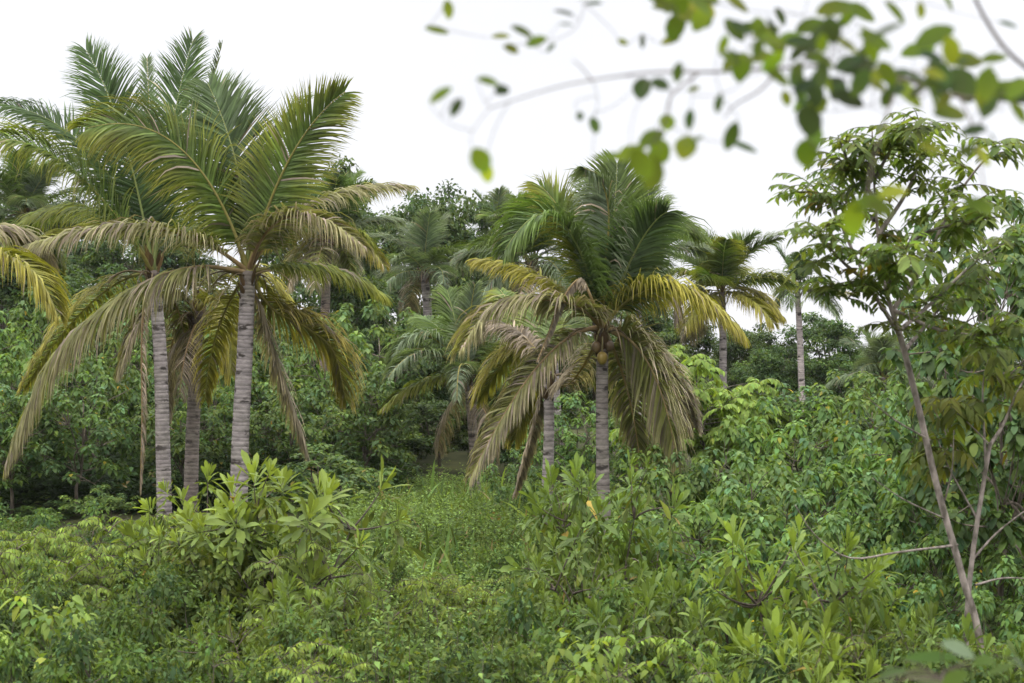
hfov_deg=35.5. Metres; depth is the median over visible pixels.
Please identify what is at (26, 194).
coconut palm
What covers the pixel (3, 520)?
bush
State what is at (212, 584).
bush
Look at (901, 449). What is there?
round leaf tree
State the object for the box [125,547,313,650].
feathery bush
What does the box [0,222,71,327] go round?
coconut palm
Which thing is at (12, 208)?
canopy tree
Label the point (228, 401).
broadleaf tree
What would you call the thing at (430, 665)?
leafy weed
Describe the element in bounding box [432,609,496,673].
leafy weed
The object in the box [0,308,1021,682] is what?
ground
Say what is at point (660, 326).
canopy tree
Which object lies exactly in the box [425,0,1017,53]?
overhanging branch
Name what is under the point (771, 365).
canopy tree
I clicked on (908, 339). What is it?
canopy tree
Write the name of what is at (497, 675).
leafy weed
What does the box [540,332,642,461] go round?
canopy tree
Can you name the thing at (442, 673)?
bush
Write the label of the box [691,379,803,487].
feathery tree
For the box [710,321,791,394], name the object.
canopy tree
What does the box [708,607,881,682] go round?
rosette bush
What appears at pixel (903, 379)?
broadleaf tree
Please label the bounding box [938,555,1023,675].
leafy shrub
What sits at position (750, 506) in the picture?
leafy shrub
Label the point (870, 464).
leafy shrub
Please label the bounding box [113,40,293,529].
coconut palm
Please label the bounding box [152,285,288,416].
canopy tree
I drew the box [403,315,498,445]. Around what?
canopy tree
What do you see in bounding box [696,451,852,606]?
leafy shrub
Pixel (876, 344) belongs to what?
coconut palm
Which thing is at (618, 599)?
bush
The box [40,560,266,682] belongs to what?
bush
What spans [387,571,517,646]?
feathery bush
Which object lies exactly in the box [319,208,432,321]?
canopy tree
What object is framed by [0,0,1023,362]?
sky
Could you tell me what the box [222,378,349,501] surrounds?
broadleaf tree
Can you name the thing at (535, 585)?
rosette bush
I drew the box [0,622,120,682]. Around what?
bush
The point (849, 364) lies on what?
canopy tree
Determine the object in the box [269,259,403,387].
canopy tree
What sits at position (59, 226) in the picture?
canopy tree
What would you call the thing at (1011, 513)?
leafy shrub
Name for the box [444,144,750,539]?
coconut palm
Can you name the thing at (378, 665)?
leafy weed
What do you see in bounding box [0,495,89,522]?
leafy shrub
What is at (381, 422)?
broadleaf tree
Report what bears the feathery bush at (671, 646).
on the ground at (456, 462)
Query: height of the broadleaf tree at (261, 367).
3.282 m
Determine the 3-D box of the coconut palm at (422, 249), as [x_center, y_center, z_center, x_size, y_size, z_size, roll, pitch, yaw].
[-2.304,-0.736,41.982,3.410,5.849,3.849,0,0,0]
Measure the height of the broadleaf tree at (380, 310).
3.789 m
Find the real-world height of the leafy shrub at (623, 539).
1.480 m
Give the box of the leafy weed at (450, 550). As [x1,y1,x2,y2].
[429,542,482,574]
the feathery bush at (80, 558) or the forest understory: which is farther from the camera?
the forest understory
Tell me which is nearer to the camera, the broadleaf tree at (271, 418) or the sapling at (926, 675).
the sapling at (926, 675)
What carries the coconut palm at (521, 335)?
on the ground at (456, 462)
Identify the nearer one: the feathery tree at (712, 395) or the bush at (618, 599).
the bush at (618, 599)
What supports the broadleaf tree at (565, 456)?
on the ground at (456, 462)
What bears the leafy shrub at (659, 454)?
on the ground at (456, 462)
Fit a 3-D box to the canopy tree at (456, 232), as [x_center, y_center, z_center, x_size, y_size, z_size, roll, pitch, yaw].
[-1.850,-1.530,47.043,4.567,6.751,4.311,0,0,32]
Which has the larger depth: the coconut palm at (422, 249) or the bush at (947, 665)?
the coconut palm at (422, 249)
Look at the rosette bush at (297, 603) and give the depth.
11.46 m
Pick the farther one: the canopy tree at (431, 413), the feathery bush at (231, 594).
the canopy tree at (431, 413)
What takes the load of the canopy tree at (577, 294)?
on the ground at (456, 462)
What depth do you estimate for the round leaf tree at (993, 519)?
12.38 m
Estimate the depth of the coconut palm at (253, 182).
21.76 m
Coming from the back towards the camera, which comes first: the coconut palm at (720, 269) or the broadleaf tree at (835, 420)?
the coconut palm at (720, 269)
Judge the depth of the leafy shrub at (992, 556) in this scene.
13.86 m
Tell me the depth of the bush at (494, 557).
16.96 m
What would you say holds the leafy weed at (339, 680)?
on the ground at (456, 462)
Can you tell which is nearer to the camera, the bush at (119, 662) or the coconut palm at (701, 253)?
the bush at (119, 662)
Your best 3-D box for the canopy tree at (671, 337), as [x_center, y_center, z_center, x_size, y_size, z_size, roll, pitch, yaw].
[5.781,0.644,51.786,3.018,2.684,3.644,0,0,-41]
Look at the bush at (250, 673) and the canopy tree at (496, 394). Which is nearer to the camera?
the bush at (250, 673)
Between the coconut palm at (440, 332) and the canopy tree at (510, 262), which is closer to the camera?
the coconut palm at (440, 332)
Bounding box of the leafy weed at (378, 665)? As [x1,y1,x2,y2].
[331,642,417,682]
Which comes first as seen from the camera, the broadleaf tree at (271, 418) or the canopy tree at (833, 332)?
the broadleaf tree at (271, 418)
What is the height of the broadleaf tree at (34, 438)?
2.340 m
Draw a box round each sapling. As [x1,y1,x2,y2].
[0,594,127,682]
[547,628,665,682]
[878,639,1023,682]
[902,345,1023,645]
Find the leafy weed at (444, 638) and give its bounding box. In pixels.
[395,611,502,681]
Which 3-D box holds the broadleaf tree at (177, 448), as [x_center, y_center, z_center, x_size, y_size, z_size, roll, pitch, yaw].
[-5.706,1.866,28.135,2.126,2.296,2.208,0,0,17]
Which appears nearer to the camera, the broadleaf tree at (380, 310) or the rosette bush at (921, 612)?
the rosette bush at (921, 612)
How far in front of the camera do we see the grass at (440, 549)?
19.90 m
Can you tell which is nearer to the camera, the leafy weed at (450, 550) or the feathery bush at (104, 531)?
the feathery bush at (104, 531)
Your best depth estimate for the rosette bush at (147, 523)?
14.15 m
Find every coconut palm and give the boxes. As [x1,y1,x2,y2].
[0,26,234,536]
[0,148,98,396]
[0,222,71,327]
[3,67,419,541]
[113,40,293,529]
[262,168,406,392]
[368,203,488,321]
[376,279,519,495]
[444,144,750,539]
[448,189,593,467]
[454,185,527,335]
[465,287,609,520]
[590,182,714,477]
[653,228,798,388]
[746,243,852,410]
[824,325,936,412]
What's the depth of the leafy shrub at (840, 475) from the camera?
15.38 m
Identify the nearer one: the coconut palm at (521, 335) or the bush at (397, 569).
the bush at (397, 569)
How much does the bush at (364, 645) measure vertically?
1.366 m
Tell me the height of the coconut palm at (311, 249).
6.750 m
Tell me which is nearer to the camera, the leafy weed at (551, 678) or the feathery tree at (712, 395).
the leafy weed at (551, 678)
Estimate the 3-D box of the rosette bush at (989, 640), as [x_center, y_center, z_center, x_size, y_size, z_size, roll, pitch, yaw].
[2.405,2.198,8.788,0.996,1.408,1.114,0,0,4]
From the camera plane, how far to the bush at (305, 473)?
24.69 m
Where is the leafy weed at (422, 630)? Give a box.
[390,583,465,667]
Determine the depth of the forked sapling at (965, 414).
9.66 m
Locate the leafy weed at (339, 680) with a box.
[288,624,392,682]
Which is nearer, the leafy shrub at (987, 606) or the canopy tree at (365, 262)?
the leafy shrub at (987, 606)
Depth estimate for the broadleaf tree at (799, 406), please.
26.68 m
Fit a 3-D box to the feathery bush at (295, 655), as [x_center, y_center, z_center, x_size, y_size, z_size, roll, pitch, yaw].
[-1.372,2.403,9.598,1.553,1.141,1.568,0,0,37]
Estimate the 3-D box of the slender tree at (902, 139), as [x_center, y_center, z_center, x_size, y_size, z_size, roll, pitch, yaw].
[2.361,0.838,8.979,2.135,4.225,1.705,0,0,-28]
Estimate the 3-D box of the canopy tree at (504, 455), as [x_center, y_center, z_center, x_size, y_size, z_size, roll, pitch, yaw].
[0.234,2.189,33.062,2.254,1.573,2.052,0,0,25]
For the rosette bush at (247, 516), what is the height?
2.157 m
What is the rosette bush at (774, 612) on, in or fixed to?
on the ground at (456, 462)
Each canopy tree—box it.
[0,196,73,294]
[0,251,116,385]
[9,193,131,284]
[30,261,187,418]
[56,204,226,291]
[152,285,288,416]
[228,154,384,308]
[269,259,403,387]
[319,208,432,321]
[328,422,427,458]
[364,323,455,419]
[371,398,491,483]
[379,178,516,332]
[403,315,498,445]
[435,255,536,338]
[463,336,584,457]
[478,411,573,467]
[514,262,621,321]
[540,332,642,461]
[582,302,679,343]
[644,323,741,379]
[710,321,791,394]
[728,344,817,422]
[776,311,863,398]
[816,353,900,397]
[868,329,980,389]
[965,338,1023,421]
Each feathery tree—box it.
[609,344,783,506]
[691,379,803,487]
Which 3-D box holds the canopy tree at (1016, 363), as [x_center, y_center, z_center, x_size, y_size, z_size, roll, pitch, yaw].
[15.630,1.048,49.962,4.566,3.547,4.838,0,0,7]
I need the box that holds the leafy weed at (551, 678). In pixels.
[519,644,556,682]
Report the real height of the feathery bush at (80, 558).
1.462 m
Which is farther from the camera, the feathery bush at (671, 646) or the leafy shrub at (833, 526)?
the leafy shrub at (833, 526)
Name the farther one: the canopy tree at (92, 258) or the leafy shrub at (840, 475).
the canopy tree at (92, 258)
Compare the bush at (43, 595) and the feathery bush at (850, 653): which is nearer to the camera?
the feathery bush at (850, 653)
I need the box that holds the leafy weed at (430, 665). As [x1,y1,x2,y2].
[393,657,438,682]
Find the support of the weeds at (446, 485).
on the ground at (456, 462)
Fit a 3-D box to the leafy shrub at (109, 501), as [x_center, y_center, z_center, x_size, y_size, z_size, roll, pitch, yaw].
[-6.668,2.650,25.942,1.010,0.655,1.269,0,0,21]
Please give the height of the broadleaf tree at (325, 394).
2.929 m
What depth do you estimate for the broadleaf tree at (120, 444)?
27.37 m
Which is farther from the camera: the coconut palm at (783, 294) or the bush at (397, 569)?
the coconut palm at (783, 294)
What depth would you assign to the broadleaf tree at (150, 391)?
32.74 m
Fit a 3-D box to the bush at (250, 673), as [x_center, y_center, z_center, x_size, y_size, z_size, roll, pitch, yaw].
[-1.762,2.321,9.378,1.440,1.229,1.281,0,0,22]
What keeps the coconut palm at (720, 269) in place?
on the ground at (456, 462)
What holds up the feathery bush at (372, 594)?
on the ground at (456, 462)
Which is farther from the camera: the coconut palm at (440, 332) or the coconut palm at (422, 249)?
the coconut palm at (422, 249)
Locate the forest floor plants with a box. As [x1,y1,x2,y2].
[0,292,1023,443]
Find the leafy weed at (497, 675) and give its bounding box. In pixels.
[474,661,547,682]
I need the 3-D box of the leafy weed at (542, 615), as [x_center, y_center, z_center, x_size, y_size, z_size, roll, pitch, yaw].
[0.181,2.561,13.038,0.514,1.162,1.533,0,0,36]
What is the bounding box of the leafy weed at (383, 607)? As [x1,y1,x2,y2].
[331,595,466,674]
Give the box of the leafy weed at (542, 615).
[487,578,566,661]
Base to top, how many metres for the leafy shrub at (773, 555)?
1.665 m
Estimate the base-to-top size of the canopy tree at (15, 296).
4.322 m
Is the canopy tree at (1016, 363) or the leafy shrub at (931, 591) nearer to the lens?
the leafy shrub at (931, 591)
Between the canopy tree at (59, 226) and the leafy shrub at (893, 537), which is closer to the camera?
the leafy shrub at (893, 537)
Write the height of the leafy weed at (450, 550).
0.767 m
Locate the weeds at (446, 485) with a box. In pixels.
[287,462,684,682]
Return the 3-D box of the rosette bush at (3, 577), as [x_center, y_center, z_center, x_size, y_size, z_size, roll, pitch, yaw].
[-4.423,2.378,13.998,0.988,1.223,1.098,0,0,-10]
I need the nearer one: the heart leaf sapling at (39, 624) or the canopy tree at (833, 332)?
the heart leaf sapling at (39, 624)
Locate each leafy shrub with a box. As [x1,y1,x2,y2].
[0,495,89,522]
[59,484,140,524]
[477,448,562,511]
[573,485,687,578]
[601,443,718,548]
[619,467,772,603]
[651,509,809,674]
[668,415,794,547]
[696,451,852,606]
[721,395,866,542]
[777,461,934,611]
[785,514,924,653]
[791,389,910,550]
[834,405,981,580]
[852,532,980,656]
[853,467,980,592]
[902,428,1023,619]
[923,477,1023,642]
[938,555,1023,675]
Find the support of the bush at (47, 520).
on the ground at (456, 462)
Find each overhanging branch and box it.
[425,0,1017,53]
[429,0,1023,236]
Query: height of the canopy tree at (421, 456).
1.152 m
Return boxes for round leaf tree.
[870,193,1023,629]
[880,337,1023,618]
[902,250,1023,634]
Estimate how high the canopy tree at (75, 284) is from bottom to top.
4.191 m
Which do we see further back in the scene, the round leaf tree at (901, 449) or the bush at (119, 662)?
the round leaf tree at (901, 449)
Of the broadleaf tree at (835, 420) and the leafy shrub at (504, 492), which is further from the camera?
the broadleaf tree at (835, 420)
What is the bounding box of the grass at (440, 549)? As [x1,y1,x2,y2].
[239,460,633,682]
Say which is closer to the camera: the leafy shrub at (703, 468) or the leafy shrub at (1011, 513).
the leafy shrub at (1011, 513)
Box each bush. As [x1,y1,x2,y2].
[0,497,85,596]
[0,499,148,593]
[0,526,165,651]
[0,529,111,613]
[0,543,125,682]
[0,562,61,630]
[0,611,211,682]
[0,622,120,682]
[15,512,215,622]
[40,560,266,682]
[91,524,300,673]
[108,460,289,668]
[120,626,307,682]
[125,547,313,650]
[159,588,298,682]
[160,449,425,654]
[174,537,446,666]
[188,637,377,682]
[242,569,373,682]
[258,602,478,682]
[309,544,427,624]
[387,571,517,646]
[414,629,567,682]
[448,529,556,593]
[451,580,650,682]
[495,530,645,662]
[499,448,698,644]
[519,592,686,682]
[540,635,810,682]
[565,560,740,682]
[578,558,816,681]
[649,630,806,682]
[677,513,986,682]
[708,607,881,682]
[748,634,1020,682]
[776,631,1023,682]
[818,595,948,682]
[860,612,1023,682]
[883,644,1023,682]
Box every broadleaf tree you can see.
[0,284,94,459]
[0,311,55,448]
[0,383,67,517]
[9,369,140,513]
[29,297,153,491]
[92,317,220,471]
[130,385,259,482]
[172,329,273,473]
[221,328,329,458]
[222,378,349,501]
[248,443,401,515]
[269,314,395,464]
[292,347,401,462]
[304,297,442,434]
[316,370,422,481]
[521,390,621,490]
[590,404,697,505]
[760,383,853,476]
[805,369,902,474]
[861,345,998,476]
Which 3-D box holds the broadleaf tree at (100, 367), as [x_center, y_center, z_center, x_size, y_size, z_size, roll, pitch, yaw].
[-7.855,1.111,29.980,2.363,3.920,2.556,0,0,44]
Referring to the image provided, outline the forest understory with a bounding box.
[0,370,429,514]
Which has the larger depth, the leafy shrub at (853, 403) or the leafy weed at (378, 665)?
the leafy shrub at (853, 403)
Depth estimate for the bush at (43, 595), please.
12.02 m
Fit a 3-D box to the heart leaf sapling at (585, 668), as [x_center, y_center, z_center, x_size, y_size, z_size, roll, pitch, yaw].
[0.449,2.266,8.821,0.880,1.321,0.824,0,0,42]
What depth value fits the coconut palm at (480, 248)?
33.63 m
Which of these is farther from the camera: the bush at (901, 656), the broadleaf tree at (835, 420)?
the broadleaf tree at (835, 420)
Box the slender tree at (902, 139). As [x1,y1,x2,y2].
[766,108,1023,672]
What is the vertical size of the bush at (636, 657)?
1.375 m
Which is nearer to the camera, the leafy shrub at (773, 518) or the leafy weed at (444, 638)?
the leafy weed at (444, 638)
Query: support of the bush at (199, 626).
on the ground at (456, 462)
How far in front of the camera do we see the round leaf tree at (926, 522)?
15.00 m
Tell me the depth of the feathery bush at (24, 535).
14.89 m
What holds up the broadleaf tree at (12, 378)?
on the ground at (456, 462)
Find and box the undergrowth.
[0,497,1023,682]
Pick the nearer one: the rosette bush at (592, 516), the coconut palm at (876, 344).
the rosette bush at (592, 516)
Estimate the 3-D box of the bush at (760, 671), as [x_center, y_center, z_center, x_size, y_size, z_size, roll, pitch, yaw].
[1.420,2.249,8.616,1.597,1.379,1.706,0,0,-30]
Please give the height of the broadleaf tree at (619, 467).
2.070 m
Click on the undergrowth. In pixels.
(991, 623)
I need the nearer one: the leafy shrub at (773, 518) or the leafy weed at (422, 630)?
the leafy weed at (422, 630)
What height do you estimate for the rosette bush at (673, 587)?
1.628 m
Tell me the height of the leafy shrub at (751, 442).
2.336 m
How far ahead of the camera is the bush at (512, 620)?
10.71 m
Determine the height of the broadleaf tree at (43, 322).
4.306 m
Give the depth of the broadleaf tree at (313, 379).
30.65 m
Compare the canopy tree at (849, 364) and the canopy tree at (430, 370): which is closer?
the canopy tree at (430, 370)
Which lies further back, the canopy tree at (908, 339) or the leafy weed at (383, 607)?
the canopy tree at (908, 339)
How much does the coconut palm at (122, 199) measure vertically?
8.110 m

